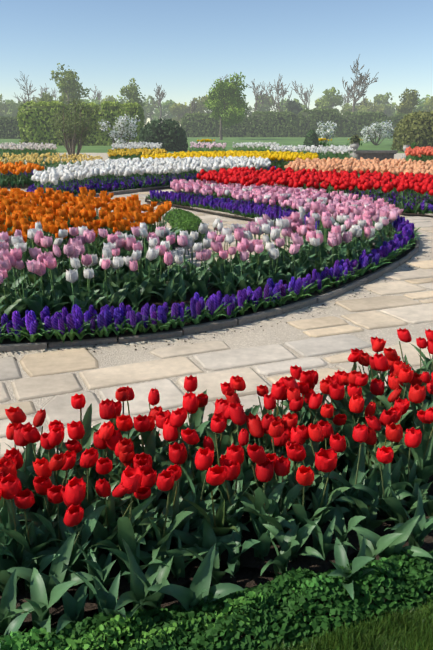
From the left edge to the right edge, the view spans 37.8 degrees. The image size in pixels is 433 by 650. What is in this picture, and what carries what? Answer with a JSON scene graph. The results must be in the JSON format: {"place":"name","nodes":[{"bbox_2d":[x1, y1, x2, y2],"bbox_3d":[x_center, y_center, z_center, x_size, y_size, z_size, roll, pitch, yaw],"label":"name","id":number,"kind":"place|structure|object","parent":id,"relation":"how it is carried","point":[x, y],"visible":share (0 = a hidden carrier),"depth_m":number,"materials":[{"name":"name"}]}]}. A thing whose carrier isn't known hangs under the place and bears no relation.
{"place":"outdoors","nodes":[
{"label":"outdoors","id":0,"kind":"place"},
{"bbox_2d":[0,137,404,152],"bbox_3d":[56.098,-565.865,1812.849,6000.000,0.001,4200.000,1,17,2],"label":"lawn","id":1,"kind":"structure","parent":0,"point":[385,144],"depth_m":74.59,"materials":[{"name":"green plant"}]},
{"bbox_2d":[0,116,20,138],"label":"hedge","id":2,"kind":"object","parent":1,"relation":"on","point":[9,128],"visible":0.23,"depth_m":96.50,"materials":[{"name":"green plant"}]},
{"bbox_2d":[13,71,36,103],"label":"bare tree","id":3,"kind":"object","parent":1,"relation":"on","point":[25,98],"visible":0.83,"depth_m":116.36,"materials":[{"name":"grey plant"}]},
{"bbox_2d":[16,100,65,145],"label":"hedge","id":4,"kind":"object","parent":1,"relation":"on","point":[32,115],"visible":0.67,"depth_m":61.48,"materials":[{"name":"green plant"}]},
{"bbox_2d":[39,91,54,101],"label":"tree","id":5,"kind":"object","parent":1,"relation":"on","point":[49,97],"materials":[{"name":"green plant"}]},
{"bbox_2d":[50,63,90,104],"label":"tree","id":6,"kind":"object","parent":1,"relation":"on","point":[65,85],"depth_m":105.72,"materials":[{"name":"green plant"}]},
{"bbox_2d":[62,102,99,145],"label":"hedge","id":7,"kind":"object","parent":1,"relation":"on","point":[94,137],"visible":0.27,"depth_m":61.46,"materials":[{"name":"green plant"}]},
{"bbox_2d":[95,100,120,145],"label":"hedge","id":8,"kind":"object","parent":1,"relation":"on","point":[108,111],"visible":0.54,"depth_m":61.26,"materials":[{"name":"green plant"}]},
{"bbox_2d":[98,114,139,148],"bbox_3d":[-6.163,-12.139,40.352,2.531,2.567,2.235,1,17,2],"label":"blossom tree","id":9,"kind":"object","parent":1,"relation":"on","point":[119,126],"depth_m":39.96,"materials":[{"name":"white plant"}]},
{"bbox_2d":[118,102,144,142],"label":"hedge","id":10,"kind":"object","parent":1,"relation":"on","point":[130,109],"visible":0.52,"depth_m":61.27,"materials":[{"name":"green plant"}]},
{"bbox_2d":[119,78,145,109],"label":"tree","id":11,"kind":"object","parent":1,"relation":"on","point":[131,92],"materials":[{"name":"green plant"}]},
{"bbox_2d":[138,118,187,151],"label":"topiary dome","id":12,"kind":"structure","parent":1,"relation":"on","point":[170,136],"depth_m":46.82,"materials":[{"name":"green plant"}]},
{"bbox_2d":[185,100,197,113],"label":"tree","id":13,"kind":"object","parent":1,"relation":"on","point":[193,105],"visible":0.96,"depth_m":132.28,"materials":[{"name":"grey plant"}]},
{"bbox_2d":[180,113,216,136],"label":"hedge","id":14,"kind":"object","parent":1,"relation":"on","point":[198,125],"visible":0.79,"depth_m":112.69,"materials":[{"name":"green plant"}]},
{"bbox_2d":[203,72,250,139],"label":"birch tree","id":15,"kind":"object","parent":1,"relation":"on","point":[233,112],"depth_m":89.19,"materials":[{"name":"green plant"}]},
{"bbox_2d":[215,117,248,136],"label":"hedge","id":16,"kind":"object","parent":1,"relation":"on","point":[240,129],"visible":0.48,"depth_m":112.69,"materials":[{"name":"green plant"}]},
{"bbox_2d":[247,110,297,136],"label":"hedge","id":17,"kind":"object","parent":1,"relation":"on","point":[272,124],"visible":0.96,"depth_m":112.32,"materials":[{"name":"green plant"}]},
{"bbox_2d":[267,96,283,111],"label":"bare tree","id":18,"kind":"object","parent":1,"relation":"on","point":[277,107],"visible":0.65,"depth_m":127.47,"materials":[{"name":"grey plant"}]},
{"bbox_2d":[197,138,362,146],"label":"daffodil clumps","id":19,"kind":"object","parent":1,"relation":"on","point":[324,143],"visible":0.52,"depth_m":58.87,"materials":[{"name":"yellow plant"}]},
{"bbox_2d":[286,99,302,115],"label":"tree","id":20,"kind":"object","parent":1,"relation":"on","point":[294,106],"visible":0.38,"depth_m":140.52,"materials":[{"name":"grey plant"}]},
{"bbox_2d":[303,129,319,146],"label":"conifer shrub","id":21,"kind":"object","parent":1,"relation":"on","point":[311,138],"visible":0.92,"depth_m":56.91,"materials":[{"name":"green plant"}]},
{"bbox_2d":[297,108,340,136],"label":"hedge","id":22,"kind":"object","parent":1,"relation":"on","point":[308,120],"visible":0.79,"depth_m":111.87,"materials":[{"name":"green plant"}]},
{"bbox_2d":[316,121,336,142],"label":"blossom shrub","id":23,"kind":"object","parent":1,"relation":"on","point":[325,131],"depth_m":61.49,"materials":[{"name":"white plant"}]},
{"bbox_2d":[342,54,378,112],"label":"bare tree","id":24,"kind":"object","parent":1,"relation":"on","point":[359,93],"visible":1,"depth_m":139.08,"materials":[{"name":"brown plant"}]},
{"bbox_2d":[339,110,389,136],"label":"hedge","id":25,"kind":"object","parent":1,"relation":"on","point":[353,123],"visible":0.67,"depth_m":111.76,"materials":[{"name":"green plant"}]},
{"bbox_2d":[361,120,393,144],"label":"blossom shrub","id":26,"kind":"object","parent":1,"relation":"on","point":[384,130],"depth_m":62.14,"materials":[{"name":"white plant"}]},
{"bbox_2d":[388,113,426,136],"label":"hedge","id":27,"kind":"object","parent":1,"relation":"on","point":[396,119],"visible":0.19,"depth_m":111.61,"materials":[{"name":"green plant"}]},
{"bbox_2d":[396,87,419,113],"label":"tree","id":28,"kind":"object","parent":1,"relation":"on","point":[408,103],"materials":[{"name":"green plant"}]},
{"bbox_2d":[390,110,432,151],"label":"topiary dome","id":29,"kind":"structure","parent":1,"relation":"on","point":[418,130],"depth_m":46.11,"materials":[{"name":"green plant"}]},
{"bbox_2d":[0,153,432,458],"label":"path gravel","id":30,"kind":"structure","parent":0,"point":[282,332],"depth_m":5.44,"materials":[{"name":"beige stone"}]},
{"bbox_2d":[0,182,47,188],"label":"soil bed","id":31,"kind":"object","parent":30,"relation":"on","point":[20,186],"visible":0.2,"depth_m":18.94,"materials":[{"name":"brown soil"}]},
{"bbox_2d":[30,185,170,199],"bbox_3d":[-0.919,-4.345,19.497,0.972,0.106,10.993,14,22,38],"label":"kerb bed","id":32,"kind":"object","parent":30,"relation":"on","point":[129,191],"visible":0.25,"depth_m":17.38,"materials":[{"name":"grey stone"}]},
{"bbox_2d":[63,246,174,279],"bbox_3d":[-2.088,-1.207,9.473,2.697,0.001,5.998,-6,18,-17],"label":"soil bed","id":33,"kind":"object","parent":30,"relation":"on","point":[166,265],"visible":0.06,"depth_m":7.98,"materials":[{"name":"brown soil"}]},
{"bbox_2d":[0,187,181,277],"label":"orange tulips","id":34,"kind":"object","parent":33,"relation":"on","point":[50,213],"visible":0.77,"depth_m":8.20,"materials":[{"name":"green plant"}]},
{"bbox_2d":[0,141,355,170],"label":"tulip strips","id":35,"kind":"object","parent":30,"relation":"on","point":[30,153],"visible":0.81,"depth_m":32.83,"materials":[{"name":"white plant"}]},
{"bbox_2d":[4,244,375,321],"bbox_3d":[0.322,-0.560,7.386,6.508,0.001,2.007,-10,20,-29],"label":"soil bed","id":36,"kind":"object","parent":30,"relation":"on","point":[157,302],"visible":0.07,"depth_m":6.39,"materials":[{"name":"brown soil"}]},
{"bbox_2d":[147,200,254,221],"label":"kerb","id":37,"kind":"structure","parent":30,"relation":"on","point":[213,211],"depth_m":13.02,"materials":[{"name":"beige stone"}]},
{"bbox_2d":[0,242,415,344],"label":"soil bed","id":38,"kind":"object","parent":30,"relation":"on","point":[111,334],"visible":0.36,"depth_m":5.63,"materials":[{"name":"brown soil"}]},
{"bbox_2d":[0,233,419,351],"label":"bed edging","id":39,"kind":"object","parent":30,"relation":"on","point":[218,324],"visible":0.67,"depth_m":5.66,"materials":[{"name":"grey stone"}]},
{"bbox_2d":[0,162,432,456],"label":"paving stones","id":40,"kind":"object","parent":30,"relation":"on","point":[37,368],"visible":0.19,"depth_m":4.82,"materials":[{"name":"beige stone"}]},
{"bbox_2d":[44,97,102,160],"bbox_3d":[-7.234,-9.754,31.704,3.139,3.192,3.651,1,17,2],"label":"loose shrub","id":41,"kind":"object","parent":40,"relation":"on","point":[68,121],"depth_m":31.62,"materials":[{"name":"green plant"}]},
{"bbox_2d":[130,208,205,246],"bbox_3d":[-0.929,-1.675,10.733,2.364,0.248,3.094,15,23,40],"label":"bush","id":42,"kind":"object","parent":40,"relation":"on","point":[185,220],"visible":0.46,"depth_m":10.82,"materials":[{"name":"green plant"}]},
{"bbox_2d":[0,190,421,343],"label":"purple hyacinths","id":43,"kind":"object","parent":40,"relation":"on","point":[106,321],"visible":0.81,"depth_m":5.83,"materials":[{"name":"purple plant"}]},
{"bbox_2d":[1,160,432,213],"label":"hyacinths","id":44,"kind":"object","parent":40,"relation":"on","point":[109,188],"visible":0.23,"depth_m":17.00,"materials":[{"name":"purple plant"}]},
{"bbox_2d":[350,142,358,159],"bbox_3d":[6.813,-8.520,31.284,0.460,1.030,0.460,1,17,2],"label":"urn","id":45,"kind":"object","parent":40,"relation":"on","point":[354,145],"visible":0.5,"depth_m":31.11,"materials":[{"name":"stone"}]},
{"bbox_2d":[349,134,359,143],"bbox_3d":[6.807,-9.147,31.083,0.569,0.474,0.541,1,17,2],"label":"urn plant","id":46,"kind":"object","parent":45,"relation":"on","point":[355,138],"visible":1,"depth_m":30.96,"materials":[{"name":"green plant"}]},
{"bbox_2d":[0,251,432,434],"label":"path litter petals","id":47,"kind":"object","parent":30,"relation":"on","point":[221,328],"visible":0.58,"depth_m":5.55,"materials":[{"name":"red plant"}]},
{"bbox_2d":[145,196,305,235],"bbox_3d":[0.256,-2.369,13.176,1.448,0.001,7.251,-11,20,-31],"label":"soil bed","id":48,"kind":"object","parent":30,"relation":"on","point":[147,198],"visible":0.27,"depth_m":13.48,"materials":[{"name":"brown soil"}]},
{"bbox_2d":[19,530,432,649],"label":"soil bed","id":49,"kind":"object","parent":30,"relation":"on","point":[244,577],"depth_m":2.44,"materials":[{"name":"brown soil"}]},
{"bbox_2d":[0,549,432,649],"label":"hedge","id":50,"kind":"object","parent":49,"relation":"on","point":[150,629],"visible":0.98,"depth_m":2.21,"materials":[{"name":"green plant"}]},
{"bbox_2d":[0,402,432,635],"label":"soil bed","id":51,"kind":"object","parent":49,"relation":"on","point":[250,560],"visible":0.1,"depth_m":2.54,"materials":[{"name":"brown soil"}]},
{"bbox_2d":[0,328,432,649],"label":"red tulips","id":52,"kind":"object","parent":51,"relation":"on","point":[78,490],"visible":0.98,"depth_m":2.66,"materials":[{"name":"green plant"}]},
{"bbox_2d":[175,197,392,238],"bbox_3d":[1.082,-2.461,13.462,2.874,0.001,8.476,-9,19,-26],"label":"soil bed","id":53,"kind":"object","parent":30,"relation":"on","point":[359,237],"visible":0.06,"depth_m":10.52,"materials":[{"name":"brown soil"}]},
{"bbox_2d":[0,179,403,325],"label":"pink tulips","id":54,"kind":"object","parent":53,"relation":"on","point":[40,285],"visible":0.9,"depth_m":6.60,"materials":[{"name":"pink plant"}]},
{"bbox_2d":[355,150,397,160],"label":"stone wall","id":55,"kind":"structure","parent":30,"relation":"on","point":[379,154],"depth_m":31.10,"materials":[{"name":"grey stone"}]},
{"bbox_2d":[327,204,431,215],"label":"soil bed","id":56,"kind":"object","parent":30,"relation":"on","point":[410,213],"depth_m":12.95,"materials":[{"name":"brown soil"}]},
{"bbox_2d":[402,145,409,158],"bbox_3d":[9.752,-8.812,32.517,0.391,0.850,0.391,1,17,2],"label":"urn","id":57,"kind":"object","parent":30,"relation":"on","point":[404,148],"visible":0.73,"depth_m":32.37,"materials":[{"name":"stone"}]},
{"bbox_2d":[410,142,417,148],"bbox_3d":[10.326,-9.044,33.051,0.650,1.058,0.639,9,20,27],"label":"small topiary","id":58,"kind":"object","parent":57,"relation":"in","point":[413,145],"visible":0.12,"depth_m":32.89,"materials":[{"name":"green plant"}]},
{"bbox_2d":[406,210,432,216],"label":"kerb bed","id":59,"kind":"object","parent":30,"relation":"on","point":[425,213],"visible":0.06,"depth_m":12.77,"materials":[{"name":"grey stone"}]},
{"bbox_2d":[0,146,432,213],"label":"tulips","id":60,"kind":"object","parent":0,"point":[412,172],"visible":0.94,"depth_m":18.25,"materials":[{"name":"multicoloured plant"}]},
{"bbox_2d":[0,74,432,124],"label":"trees","id":61,"kind":"object","parent":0,"point":[173,109],"materials":[{"name":"green plant"}]},
{"bbox_2d":[0,0,432,125],"label":"sky","id":62,"kind":"structure","parent":0,"point":[180,46],"materials":[{"name":"blue"}]},
{"bbox_2d":[292,614,432,649],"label":"lawn base","id":63,"kind":"object","parent":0,"point":[375,635],"visible":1,"depth_m":2.18,"materials":[{"name":"green plant"}]},
{"bbox_2d":[262,597,432,649],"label":"grass blades","id":64,"kind":"object","parent":63,"relation":"on","point":[419,639],"visible":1,"depth_m":2.17,"materials":[{"name":"green plant"}]}
]}

